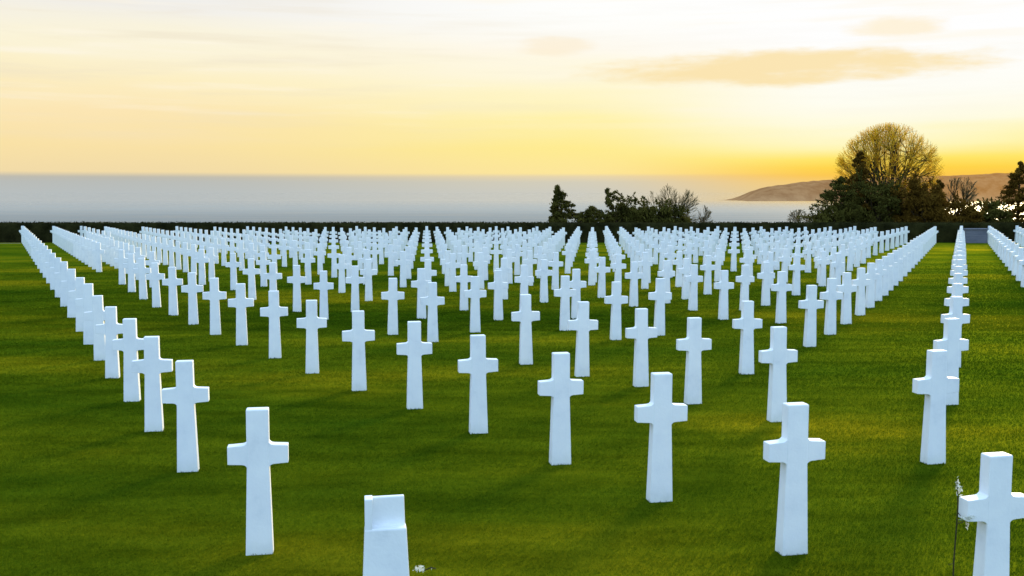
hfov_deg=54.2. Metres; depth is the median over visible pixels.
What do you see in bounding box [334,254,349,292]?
cross headstone
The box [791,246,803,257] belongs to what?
cross headstone
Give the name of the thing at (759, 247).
cross headstone
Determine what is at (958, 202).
evergreen shrub
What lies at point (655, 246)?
cross headstone
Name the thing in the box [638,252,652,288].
cross headstone
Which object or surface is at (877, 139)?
bare tree
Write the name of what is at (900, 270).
cross headstone
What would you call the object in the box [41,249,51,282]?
cross headstone
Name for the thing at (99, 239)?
cross headstone
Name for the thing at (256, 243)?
cross headstone
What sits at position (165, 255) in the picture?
cross headstone
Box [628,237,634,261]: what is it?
cross headstone
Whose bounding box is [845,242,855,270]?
cross headstone
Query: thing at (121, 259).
cross headstone
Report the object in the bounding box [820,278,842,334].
cross headstone
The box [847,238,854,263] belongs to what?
cross headstone
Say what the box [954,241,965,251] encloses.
cross headstone
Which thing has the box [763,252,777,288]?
cross headstone
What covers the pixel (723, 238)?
cross headstone
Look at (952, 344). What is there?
cross headstone
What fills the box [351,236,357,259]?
cross headstone
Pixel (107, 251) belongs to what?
cross headstone
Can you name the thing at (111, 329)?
cross headstone
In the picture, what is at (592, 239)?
cross headstone
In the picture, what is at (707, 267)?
cross headstone
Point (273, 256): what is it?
cross headstone
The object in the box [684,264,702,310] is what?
cross headstone
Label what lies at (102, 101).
sky
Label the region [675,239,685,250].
cross headstone
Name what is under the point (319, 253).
cross headstone
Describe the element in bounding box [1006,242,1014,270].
cross headstone
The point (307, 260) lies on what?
cross headstone
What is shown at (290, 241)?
cross headstone
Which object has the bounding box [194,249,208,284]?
cross headstone
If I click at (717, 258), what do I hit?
cross headstone
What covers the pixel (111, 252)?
cross headstone
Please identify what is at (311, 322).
cross headstone
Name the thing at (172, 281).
cross headstone
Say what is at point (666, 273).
cross headstone
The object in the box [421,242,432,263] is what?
cross headstone
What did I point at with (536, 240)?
cross headstone
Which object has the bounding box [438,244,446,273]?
cross headstone
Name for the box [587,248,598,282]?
cross headstone
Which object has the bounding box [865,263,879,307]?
cross headstone
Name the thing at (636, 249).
cross headstone
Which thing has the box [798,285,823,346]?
cross headstone
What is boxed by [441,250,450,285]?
cross headstone
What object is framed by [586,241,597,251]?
cross headstone
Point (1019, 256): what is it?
cross headstone
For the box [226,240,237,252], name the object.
cross headstone
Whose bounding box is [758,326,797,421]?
cross headstone
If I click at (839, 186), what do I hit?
conifer
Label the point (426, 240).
cross headstone
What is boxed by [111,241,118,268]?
cross headstone
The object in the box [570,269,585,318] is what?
cross headstone
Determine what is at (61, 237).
crosses
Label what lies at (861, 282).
cross headstone
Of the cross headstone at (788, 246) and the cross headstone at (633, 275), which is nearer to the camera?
the cross headstone at (633, 275)
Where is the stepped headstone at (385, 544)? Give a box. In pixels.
[363,494,408,575]
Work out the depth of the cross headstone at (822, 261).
28.03 m
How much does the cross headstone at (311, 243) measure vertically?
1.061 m
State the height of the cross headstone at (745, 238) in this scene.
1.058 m
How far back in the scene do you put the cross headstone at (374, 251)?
33.52 m
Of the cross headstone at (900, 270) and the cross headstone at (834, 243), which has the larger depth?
the cross headstone at (834, 243)
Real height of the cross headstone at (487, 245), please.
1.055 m
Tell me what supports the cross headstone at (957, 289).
on the lawn at (12, 253)
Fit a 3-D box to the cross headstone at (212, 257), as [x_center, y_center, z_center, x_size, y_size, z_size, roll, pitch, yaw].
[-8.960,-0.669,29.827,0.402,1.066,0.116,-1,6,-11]
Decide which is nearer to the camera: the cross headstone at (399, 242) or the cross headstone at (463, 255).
the cross headstone at (463, 255)
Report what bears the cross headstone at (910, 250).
on the lawn at (12, 253)
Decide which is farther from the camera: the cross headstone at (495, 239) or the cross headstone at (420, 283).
the cross headstone at (495, 239)
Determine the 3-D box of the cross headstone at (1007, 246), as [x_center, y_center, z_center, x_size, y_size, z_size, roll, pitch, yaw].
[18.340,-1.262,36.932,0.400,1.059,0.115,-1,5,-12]
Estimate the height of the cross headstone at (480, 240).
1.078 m
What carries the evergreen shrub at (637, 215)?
on the bluff
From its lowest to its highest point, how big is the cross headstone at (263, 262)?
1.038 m
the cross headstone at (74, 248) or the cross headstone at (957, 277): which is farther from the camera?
the cross headstone at (74, 248)
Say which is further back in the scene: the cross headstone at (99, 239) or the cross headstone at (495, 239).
the cross headstone at (495, 239)
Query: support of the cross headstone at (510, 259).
on the lawn at (12, 253)
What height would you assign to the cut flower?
0.058 m
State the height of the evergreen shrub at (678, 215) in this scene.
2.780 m
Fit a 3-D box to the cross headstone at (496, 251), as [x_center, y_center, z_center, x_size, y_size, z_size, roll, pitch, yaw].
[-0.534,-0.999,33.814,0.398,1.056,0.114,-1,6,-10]
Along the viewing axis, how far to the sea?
2317.99 m
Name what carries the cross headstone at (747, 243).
on the lawn at (12, 253)
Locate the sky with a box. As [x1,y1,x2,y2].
[0,0,1023,203]
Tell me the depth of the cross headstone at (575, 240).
43.73 m
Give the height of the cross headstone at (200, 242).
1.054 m
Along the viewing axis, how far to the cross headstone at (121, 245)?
34.37 m
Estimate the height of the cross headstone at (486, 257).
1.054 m
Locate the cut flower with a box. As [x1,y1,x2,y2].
[412,565,435,571]
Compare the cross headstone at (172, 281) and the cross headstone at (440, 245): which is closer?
the cross headstone at (172, 281)
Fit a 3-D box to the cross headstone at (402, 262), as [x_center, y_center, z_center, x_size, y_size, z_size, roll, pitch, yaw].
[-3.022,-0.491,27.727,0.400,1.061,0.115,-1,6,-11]
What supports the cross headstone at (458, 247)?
on the lawn at (12, 253)
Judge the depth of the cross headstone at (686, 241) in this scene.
42.59 m
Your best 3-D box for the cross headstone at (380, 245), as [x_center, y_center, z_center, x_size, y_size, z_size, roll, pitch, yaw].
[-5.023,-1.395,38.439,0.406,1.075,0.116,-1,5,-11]
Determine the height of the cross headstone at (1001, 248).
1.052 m
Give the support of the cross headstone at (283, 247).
on the lawn at (12, 253)
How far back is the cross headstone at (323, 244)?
38.94 m
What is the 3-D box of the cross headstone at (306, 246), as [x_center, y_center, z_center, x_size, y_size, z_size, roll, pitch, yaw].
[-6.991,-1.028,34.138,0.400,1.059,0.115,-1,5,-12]
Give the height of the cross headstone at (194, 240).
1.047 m
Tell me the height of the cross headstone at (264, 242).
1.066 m
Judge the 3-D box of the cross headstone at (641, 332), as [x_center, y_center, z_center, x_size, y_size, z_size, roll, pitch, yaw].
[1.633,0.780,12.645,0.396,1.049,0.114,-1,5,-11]
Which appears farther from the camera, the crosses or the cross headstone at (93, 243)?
the crosses
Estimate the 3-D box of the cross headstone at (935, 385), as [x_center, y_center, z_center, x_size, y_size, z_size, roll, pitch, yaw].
[3.758,1.084,8.888,0.406,1.074,0.116,-1,6,-11]
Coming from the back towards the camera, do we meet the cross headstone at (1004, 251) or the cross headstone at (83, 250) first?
the cross headstone at (83, 250)
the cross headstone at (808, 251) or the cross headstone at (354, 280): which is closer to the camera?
the cross headstone at (354, 280)
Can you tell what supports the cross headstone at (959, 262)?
on the lawn at (12, 253)
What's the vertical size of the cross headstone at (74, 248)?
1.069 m
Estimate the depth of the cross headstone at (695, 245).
39.10 m
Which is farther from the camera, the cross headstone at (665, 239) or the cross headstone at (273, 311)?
the cross headstone at (665, 239)
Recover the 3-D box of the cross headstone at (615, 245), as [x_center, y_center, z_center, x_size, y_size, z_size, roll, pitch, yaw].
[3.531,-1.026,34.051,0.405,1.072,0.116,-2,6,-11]
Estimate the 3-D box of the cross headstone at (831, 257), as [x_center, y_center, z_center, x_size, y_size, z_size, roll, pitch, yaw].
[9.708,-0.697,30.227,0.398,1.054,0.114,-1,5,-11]
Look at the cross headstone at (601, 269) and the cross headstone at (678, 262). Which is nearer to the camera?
the cross headstone at (601, 269)
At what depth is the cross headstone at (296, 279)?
21.37 m
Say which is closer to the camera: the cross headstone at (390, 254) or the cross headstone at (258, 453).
the cross headstone at (258, 453)
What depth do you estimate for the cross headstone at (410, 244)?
35.68 m
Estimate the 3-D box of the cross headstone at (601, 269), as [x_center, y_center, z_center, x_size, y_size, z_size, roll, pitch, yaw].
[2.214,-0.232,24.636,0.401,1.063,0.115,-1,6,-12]
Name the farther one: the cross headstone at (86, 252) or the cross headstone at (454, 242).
the cross headstone at (454, 242)
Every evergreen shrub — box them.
[604,191,657,222]
[633,195,676,222]
[659,204,695,222]
[810,205,846,222]
[846,167,903,222]
[869,164,934,217]
[888,173,951,222]
[935,191,971,222]
[950,200,999,222]
[977,197,1012,222]
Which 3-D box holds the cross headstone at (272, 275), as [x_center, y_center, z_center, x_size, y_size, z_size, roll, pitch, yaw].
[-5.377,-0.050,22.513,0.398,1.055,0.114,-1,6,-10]
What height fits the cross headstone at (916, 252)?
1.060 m
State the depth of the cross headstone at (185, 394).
8.58 m
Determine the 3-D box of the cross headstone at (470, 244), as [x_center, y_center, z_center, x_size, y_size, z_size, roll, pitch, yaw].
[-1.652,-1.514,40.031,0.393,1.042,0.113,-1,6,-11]
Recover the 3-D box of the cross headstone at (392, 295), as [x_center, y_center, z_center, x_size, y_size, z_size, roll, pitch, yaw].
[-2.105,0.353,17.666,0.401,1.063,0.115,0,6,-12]
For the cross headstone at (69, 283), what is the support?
on the lawn at (12, 253)
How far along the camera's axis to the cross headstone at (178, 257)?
35.20 m
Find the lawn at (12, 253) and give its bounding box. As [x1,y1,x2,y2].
[0,243,1023,575]
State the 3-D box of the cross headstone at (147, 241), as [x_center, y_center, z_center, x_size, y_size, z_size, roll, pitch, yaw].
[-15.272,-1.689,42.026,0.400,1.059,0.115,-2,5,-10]
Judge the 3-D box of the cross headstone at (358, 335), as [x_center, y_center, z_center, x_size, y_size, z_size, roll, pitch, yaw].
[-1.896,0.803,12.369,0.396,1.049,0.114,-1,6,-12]
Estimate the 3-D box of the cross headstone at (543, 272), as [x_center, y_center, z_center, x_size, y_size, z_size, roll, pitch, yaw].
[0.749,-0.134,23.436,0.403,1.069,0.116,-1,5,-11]
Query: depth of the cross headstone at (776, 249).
35.03 m
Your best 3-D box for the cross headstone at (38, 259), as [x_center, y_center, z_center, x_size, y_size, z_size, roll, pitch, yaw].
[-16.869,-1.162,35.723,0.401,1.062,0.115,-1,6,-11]
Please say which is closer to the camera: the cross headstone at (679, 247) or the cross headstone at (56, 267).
the cross headstone at (56, 267)
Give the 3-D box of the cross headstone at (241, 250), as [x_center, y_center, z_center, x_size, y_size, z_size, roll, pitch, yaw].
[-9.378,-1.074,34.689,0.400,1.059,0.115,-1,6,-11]
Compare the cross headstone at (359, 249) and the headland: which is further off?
the headland
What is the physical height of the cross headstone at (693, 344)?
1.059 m
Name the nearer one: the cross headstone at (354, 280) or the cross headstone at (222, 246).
the cross headstone at (354, 280)
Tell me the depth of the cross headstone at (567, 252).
33.21 m
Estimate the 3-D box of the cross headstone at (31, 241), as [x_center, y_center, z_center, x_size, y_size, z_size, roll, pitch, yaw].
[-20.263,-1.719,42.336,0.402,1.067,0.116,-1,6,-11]
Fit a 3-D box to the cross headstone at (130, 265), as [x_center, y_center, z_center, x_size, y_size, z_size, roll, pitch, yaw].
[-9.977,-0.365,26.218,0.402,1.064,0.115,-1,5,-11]
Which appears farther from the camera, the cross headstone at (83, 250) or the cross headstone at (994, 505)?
the cross headstone at (83, 250)
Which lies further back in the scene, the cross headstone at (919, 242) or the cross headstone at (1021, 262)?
the cross headstone at (919, 242)
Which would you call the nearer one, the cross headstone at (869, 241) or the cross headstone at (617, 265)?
the cross headstone at (617, 265)
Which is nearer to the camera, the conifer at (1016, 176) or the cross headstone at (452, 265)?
the cross headstone at (452, 265)
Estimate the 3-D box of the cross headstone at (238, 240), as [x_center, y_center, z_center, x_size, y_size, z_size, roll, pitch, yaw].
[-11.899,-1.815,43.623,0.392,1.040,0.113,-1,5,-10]
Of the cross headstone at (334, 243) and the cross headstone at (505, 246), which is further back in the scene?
the cross headstone at (334, 243)
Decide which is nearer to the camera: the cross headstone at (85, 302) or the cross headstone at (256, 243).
the cross headstone at (85, 302)
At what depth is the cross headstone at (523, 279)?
21.29 m
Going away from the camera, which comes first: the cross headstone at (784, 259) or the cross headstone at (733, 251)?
the cross headstone at (784, 259)
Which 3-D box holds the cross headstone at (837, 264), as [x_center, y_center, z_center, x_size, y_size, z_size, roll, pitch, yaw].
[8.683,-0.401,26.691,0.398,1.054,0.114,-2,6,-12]
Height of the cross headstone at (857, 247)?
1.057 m
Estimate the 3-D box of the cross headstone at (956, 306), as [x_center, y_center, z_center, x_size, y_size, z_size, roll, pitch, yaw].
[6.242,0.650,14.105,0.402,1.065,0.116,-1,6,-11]
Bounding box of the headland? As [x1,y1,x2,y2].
[727,173,1023,200]
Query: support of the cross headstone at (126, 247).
on the lawn at (12, 253)
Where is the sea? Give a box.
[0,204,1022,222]
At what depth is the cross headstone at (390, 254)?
32.17 m
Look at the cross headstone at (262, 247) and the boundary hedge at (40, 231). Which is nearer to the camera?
the cross headstone at (262, 247)
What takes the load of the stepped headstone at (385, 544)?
on the lawn at (12, 253)
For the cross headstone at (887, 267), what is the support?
on the lawn at (12, 253)
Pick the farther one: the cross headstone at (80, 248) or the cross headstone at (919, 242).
the cross headstone at (80, 248)
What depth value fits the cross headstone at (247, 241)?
42.21 m
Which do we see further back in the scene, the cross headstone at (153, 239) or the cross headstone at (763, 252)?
the cross headstone at (153, 239)
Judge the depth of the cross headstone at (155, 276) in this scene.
22.29 m
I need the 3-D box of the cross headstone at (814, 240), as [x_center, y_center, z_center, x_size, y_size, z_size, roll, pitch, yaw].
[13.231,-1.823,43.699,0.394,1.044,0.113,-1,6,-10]
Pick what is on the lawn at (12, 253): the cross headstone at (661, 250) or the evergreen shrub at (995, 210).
the cross headstone at (661, 250)
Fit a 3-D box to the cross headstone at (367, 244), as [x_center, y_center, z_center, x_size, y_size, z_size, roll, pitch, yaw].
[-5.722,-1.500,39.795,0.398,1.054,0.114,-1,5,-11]
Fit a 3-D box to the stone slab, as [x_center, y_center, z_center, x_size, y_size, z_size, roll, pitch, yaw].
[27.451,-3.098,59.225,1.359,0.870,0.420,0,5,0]
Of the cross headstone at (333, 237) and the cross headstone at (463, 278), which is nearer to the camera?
the cross headstone at (463, 278)
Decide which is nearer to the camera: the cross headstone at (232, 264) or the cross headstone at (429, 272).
the cross headstone at (429, 272)
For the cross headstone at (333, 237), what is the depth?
43.78 m
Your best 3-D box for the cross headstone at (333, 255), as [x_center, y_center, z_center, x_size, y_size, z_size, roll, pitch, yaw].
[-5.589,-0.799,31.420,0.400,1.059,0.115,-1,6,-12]
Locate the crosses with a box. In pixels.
[19,226,1023,255]
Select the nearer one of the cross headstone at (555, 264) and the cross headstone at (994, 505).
the cross headstone at (994, 505)
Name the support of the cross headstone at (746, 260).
on the lawn at (12, 253)
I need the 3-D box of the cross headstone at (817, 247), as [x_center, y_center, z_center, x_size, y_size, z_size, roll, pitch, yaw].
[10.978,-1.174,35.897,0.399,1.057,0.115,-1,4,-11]
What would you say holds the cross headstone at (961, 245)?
on the lawn at (12, 253)
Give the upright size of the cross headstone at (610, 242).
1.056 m
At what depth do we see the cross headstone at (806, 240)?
41.48 m
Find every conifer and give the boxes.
[547,185,583,222]
[576,205,614,222]
[797,176,865,222]
[844,151,871,219]
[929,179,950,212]
[995,161,1023,222]
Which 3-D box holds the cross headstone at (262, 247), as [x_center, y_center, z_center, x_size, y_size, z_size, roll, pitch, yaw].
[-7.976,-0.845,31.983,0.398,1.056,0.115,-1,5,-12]
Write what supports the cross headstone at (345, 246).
on the lawn at (12, 253)
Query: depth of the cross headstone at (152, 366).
10.11 m
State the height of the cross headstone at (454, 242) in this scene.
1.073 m
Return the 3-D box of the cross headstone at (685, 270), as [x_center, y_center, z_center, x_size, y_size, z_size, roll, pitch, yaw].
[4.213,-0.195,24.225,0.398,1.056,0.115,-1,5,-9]
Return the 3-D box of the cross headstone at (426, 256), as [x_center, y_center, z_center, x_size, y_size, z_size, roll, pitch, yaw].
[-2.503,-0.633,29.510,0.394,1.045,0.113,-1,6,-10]
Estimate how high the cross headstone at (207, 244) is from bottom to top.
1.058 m
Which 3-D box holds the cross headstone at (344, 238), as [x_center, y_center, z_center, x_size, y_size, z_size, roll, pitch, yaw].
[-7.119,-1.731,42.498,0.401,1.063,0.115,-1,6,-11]
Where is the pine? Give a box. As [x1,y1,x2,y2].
[604,187,636,222]
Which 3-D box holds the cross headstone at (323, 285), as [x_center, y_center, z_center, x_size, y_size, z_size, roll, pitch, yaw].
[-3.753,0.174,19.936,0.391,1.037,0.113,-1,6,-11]
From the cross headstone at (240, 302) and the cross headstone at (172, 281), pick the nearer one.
the cross headstone at (240, 302)
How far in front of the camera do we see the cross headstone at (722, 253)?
32.07 m
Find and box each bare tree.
[834,122,944,197]
[946,176,977,215]
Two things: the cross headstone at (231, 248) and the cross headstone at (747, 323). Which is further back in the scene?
the cross headstone at (231, 248)
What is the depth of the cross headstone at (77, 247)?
42.34 m
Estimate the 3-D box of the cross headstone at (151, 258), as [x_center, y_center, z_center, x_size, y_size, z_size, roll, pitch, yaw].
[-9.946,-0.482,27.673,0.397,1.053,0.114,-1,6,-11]
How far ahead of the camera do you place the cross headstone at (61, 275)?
22.46 m
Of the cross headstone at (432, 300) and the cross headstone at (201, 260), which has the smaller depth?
the cross headstone at (432, 300)
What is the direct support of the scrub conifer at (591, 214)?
on the bluff
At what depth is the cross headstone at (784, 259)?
29.38 m
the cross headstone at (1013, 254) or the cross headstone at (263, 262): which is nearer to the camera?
the cross headstone at (263, 262)
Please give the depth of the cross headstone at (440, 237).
42.67 m
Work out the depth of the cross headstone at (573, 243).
40.22 m
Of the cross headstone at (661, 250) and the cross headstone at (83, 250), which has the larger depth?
the cross headstone at (83, 250)
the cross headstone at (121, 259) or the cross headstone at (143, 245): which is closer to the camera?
the cross headstone at (121, 259)
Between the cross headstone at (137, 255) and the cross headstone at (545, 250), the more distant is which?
the cross headstone at (545, 250)
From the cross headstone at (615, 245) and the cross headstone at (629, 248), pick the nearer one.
the cross headstone at (615, 245)
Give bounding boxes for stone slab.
[963,228,988,242]
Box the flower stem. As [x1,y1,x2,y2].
[948,479,975,575]
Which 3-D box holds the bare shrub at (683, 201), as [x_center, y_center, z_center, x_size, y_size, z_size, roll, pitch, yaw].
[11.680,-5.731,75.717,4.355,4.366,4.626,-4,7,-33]
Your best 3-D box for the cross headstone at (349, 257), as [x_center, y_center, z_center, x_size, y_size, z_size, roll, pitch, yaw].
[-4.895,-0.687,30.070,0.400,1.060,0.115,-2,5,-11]
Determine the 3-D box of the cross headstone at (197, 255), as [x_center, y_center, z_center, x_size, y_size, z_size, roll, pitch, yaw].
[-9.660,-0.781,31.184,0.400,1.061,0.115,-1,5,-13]
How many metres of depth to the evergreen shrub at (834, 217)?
69.47 m
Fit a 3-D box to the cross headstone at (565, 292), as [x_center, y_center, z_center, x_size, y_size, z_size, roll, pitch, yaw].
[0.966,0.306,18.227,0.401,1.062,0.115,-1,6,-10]
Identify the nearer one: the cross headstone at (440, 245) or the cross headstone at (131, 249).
the cross headstone at (131, 249)
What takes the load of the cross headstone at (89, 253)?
on the lawn at (12, 253)
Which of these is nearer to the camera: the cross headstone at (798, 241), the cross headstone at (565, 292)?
the cross headstone at (565, 292)
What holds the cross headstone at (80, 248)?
on the lawn at (12, 253)
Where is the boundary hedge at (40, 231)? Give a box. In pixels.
[0,220,1023,242]
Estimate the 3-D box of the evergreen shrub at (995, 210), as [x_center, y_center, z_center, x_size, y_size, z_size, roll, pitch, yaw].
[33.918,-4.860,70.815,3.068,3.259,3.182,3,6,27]
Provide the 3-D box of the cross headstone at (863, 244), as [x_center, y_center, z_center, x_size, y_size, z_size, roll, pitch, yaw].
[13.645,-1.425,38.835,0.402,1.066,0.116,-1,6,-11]
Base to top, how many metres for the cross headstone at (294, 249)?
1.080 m
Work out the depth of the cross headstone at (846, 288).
19.16 m
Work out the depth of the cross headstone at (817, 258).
29.09 m
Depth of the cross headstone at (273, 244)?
38.12 m
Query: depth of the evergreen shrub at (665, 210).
71.44 m
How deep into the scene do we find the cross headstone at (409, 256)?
30.82 m
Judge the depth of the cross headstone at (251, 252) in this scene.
33.26 m
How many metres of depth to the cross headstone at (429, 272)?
23.37 m
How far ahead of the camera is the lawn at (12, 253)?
9.25 m
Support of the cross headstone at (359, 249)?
on the lawn at (12, 253)
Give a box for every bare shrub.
[640,183,701,221]
[687,205,712,221]
[787,209,809,222]
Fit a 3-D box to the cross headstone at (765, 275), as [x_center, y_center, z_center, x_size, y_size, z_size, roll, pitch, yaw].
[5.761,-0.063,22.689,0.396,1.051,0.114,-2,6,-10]
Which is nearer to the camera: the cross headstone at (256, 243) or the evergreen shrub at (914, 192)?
the cross headstone at (256, 243)
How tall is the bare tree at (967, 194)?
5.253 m
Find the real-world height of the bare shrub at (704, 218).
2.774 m
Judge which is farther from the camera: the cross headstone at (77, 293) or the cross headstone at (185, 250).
the cross headstone at (185, 250)
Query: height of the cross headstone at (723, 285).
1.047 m
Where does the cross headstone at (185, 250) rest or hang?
on the lawn at (12, 253)
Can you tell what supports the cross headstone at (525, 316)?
on the lawn at (12, 253)
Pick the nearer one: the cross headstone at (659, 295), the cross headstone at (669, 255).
the cross headstone at (659, 295)
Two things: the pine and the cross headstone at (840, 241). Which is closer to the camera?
the cross headstone at (840, 241)
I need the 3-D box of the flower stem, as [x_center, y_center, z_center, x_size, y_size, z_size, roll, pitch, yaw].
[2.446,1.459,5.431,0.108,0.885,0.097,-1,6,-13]
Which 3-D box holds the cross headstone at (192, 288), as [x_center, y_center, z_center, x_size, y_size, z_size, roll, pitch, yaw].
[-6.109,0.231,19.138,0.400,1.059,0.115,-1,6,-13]
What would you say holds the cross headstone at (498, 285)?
on the lawn at (12, 253)
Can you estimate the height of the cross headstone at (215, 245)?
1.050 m
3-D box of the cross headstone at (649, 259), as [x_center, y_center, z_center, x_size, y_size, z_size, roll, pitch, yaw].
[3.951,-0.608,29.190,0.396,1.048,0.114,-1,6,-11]
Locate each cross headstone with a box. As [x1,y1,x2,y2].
[28,235,34,258]
[29,237,36,261]
[31,239,38,264]
[33,241,41,268]
[36,243,44,272]
[38,246,47,277]
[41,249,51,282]
[45,253,55,289]
[49,258,60,296]
[54,261,67,306]
[61,269,75,317]
[68,277,84,331]
[70,234,76,256]
[72,235,78,258]
[75,236,82,259]
[75,283,93,344]
[78,237,85,261]
[81,239,87,264]
[84,239,91,266]
[84,295,104,360]
[88,241,95,268]
[92,243,104,271]
[95,306,122,377]
[96,236,101,259]
[101,237,105,261]
[102,238,109,263]
[106,240,113,265]
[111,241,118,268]
[112,318,143,401]
[114,250,127,284]
[115,242,123,252]
[123,254,137,291]
[124,243,128,273]
[125,245,135,276]
[131,336,172,431]
[133,258,150,298]
[134,247,144,279]
[139,234,146,256]
[143,235,151,258]
[145,251,159,286]
[146,263,164,307]
[148,237,156,259]
[153,237,162,262]
[159,238,168,264]
[161,360,209,471]
[162,267,182,315]
[165,240,175,266]
[172,241,182,269]
[179,242,190,271]
[181,272,203,324]
[187,244,198,274]
[190,235,198,251]
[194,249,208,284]
[195,246,208,276]
[196,236,205,245]
[202,278,226,334]
[203,237,212,253]
[204,248,218,281]
[210,238,220,263]
[218,238,228,265]
[225,253,240,289]
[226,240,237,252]
[227,407,288,555]
[228,283,253,344]
[234,234,243,256]
[235,242,247,270]
[242,235,251,258]
[243,258,259,299]
[245,243,257,257]
[250,236,259,260]
[256,245,268,275]
[256,251,269,286]
[259,237,269,259]
[260,291,287,357]
[264,262,281,290]
[267,247,280,271]
[268,238,278,247]
[279,239,289,266]
[286,235,292,257]
[287,265,305,311]
[289,240,300,264]
[297,235,305,258]
[297,300,326,373]
[301,242,312,253]
[301,249,314,284]
[309,236,315,257]
[314,244,325,274]
[314,271,333,319]
[316,237,326,262]
[328,239,338,248]
[328,246,338,277]
[329,234,337,242]
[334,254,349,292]
[340,235,348,253]
[341,240,351,263]
[342,310,374,390]
[345,247,355,276]
[345,266,364,311]
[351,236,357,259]
[354,241,364,269]
[359,249,372,284]
[360,259,376,300]
[363,237,371,257]
[369,243,380,272]
[377,238,386,263]
[381,278,403,334]
[383,234,390,256]
[384,245,396,275]
[393,239,400,265]
[396,251,409,286]
[397,235,403,258]
[397,321,431,408]
[405,246,414,278]
[407,236,416,260]
[408,240,415,268]
[411,268,431,318]
[420,249,433,267]
[420,282,444,341]
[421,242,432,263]
[422,237,431,246]
[425,259,436,296]
[436,234,444,257]
[437,239,447,264]
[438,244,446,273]
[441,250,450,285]
[445,253,459,291]
[450,235,456,259]
[453,240,460,264]
[455,265,470,310]
[458,245,469,264]
[458,334,497,433]
[464,276,485,332]
[466,237,474,261]
[471,241,481,269]
[473,252,487,288]
[476,234,484,247]
[482,238,492,263]
[482,247,491,279]
[488,270,507,319]
[490,243,501,271]
[491,235,500,243]
[496,258,511,298]
[500,239,510,257]
[505,249,515,283]
[511,294,539,364]
[512,245,523,274]
[514,265,533,310]
[520,240,529,264]
[523,251,536,285]
[527,237,535,250]
[533,234,539,253]
[533,246,545,277]
[535,259,552,302]
[538,352,583,464]
[543,242,550,268]
[548,252,562,289]
[552,235,557,259]
[554,276,575,330]
[562,244,573,273]
[564,239,575,266]
[567,236,576,260]
[567,301,597,376]
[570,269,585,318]
[572,234,577,256]
[585,245,597,256]
[585,250,598,284]
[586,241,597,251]
[587,237,597,246]
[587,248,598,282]
[594,257,609,297]
[604,281,627,339]
[607,236,613,259]
[608,239,618,263]
[610,242,621,271]
[610,254,625,291]
[612,247,624,278]
[625,234,631,257]
[625,262,642,306]
[625,308,656,386]
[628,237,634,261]
[631,240,638,267]
[634,372,687,502]
[635,244,644,272]
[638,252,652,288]
[641,249,653,282]
[645,235,653,257]
[648,278,671,335]
[650,238,659,263]
[656,242,666,269]
[658,260,674,302]
[661,234,669,252]
[663,245,675,277]
[667,236,676,259]
[672,251,682,286]
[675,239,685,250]
[676,317,711,403]
[678,258,689,298]
[683,235,691,257]
[683,243,694,263]
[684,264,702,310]
[692,237,700,262]
[700,240,711,264]
[700,255,715,294]
[711,248,724,281]
[712,245,724,256]
[714,270,733,319]
[715,239,725,264]
[718,234,726,256]
[728,242,739,270]
[729,237,738,261]
[732,301,761,373]
[736,265,753,310]
[740,249,753,284]
[741,235,750,245]
[742,240,752,249]
[743,247,756,275]
[755,238,762,263]
[757,262,774,305]
[758,244,770,272]
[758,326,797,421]
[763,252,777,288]
[763,402,825,555]
[767,237,774,250]
[771,241,782,269]
[771,271,791,323]
[778,249,791,282]
[783,239,793,265]
[788,255,804,294]
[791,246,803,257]
[793,237,802,246]
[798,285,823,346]
[802,236,811,259]
[802,243,814,272]
[810,234,819,256]
[812,241,823,267]
[814,249,827,282]
[816,251,829,285]
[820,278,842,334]
[821,238,831,264]
[827,247,836,277]
[829,236,838,246]
[830,253,844,284]
[836,244,848,274]
[837,235,845,251]
[837,272,856,323]
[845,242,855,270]
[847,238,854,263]
[851,268,870,315]
[853,240,862,266]
[860,238,868,263]
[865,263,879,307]
[866,234,873,257]
[875,259,886,300]
[882,256,892,295]
[887,253,897,290]
[893,250,902,285]
[897,248,906,280]
[902,245,910,275]
[906,243,914,271]
[910,240,917,267]
[912,349,958,464]
[913,238,920,264]
[916,236,922,261]
[919,235,925,258]
[933,318,968,404]
[941,296,969,367]
[944,283,968,305]
[947,273,968,292]
[948,266,966,283]
[950,259,967,296]
[951,255,966,269]
[952,251,965,263]
[953,247,965,259]
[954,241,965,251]
[954,244,965,254]
[958,452,1023,575]
[996,234,1003,256]
[998,236,1004,259]
[1000,237,1007,262]
[1003,239,1011,266]
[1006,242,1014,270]
[1010,244,1019,275]
[1014,248,1023,280]
[1018,252,1023,286]
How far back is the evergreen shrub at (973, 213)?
70.35 m
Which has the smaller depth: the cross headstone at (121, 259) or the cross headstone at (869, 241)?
the cross headstone at (121, 259)
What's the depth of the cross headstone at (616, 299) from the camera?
16.95 m
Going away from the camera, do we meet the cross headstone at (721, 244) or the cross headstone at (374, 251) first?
the cross headstone at (374, 251)
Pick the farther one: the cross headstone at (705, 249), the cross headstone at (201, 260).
the cross headstone at (705, 249)
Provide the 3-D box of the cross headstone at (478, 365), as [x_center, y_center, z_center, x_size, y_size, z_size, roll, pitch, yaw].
[-0.341,0.995,10.061,0.398,1.054,0.114,-1,6,-11]
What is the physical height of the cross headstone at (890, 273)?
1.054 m
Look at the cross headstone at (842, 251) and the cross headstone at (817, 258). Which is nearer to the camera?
the cross headstone at (817, 258)
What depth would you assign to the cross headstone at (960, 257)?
25.67 m

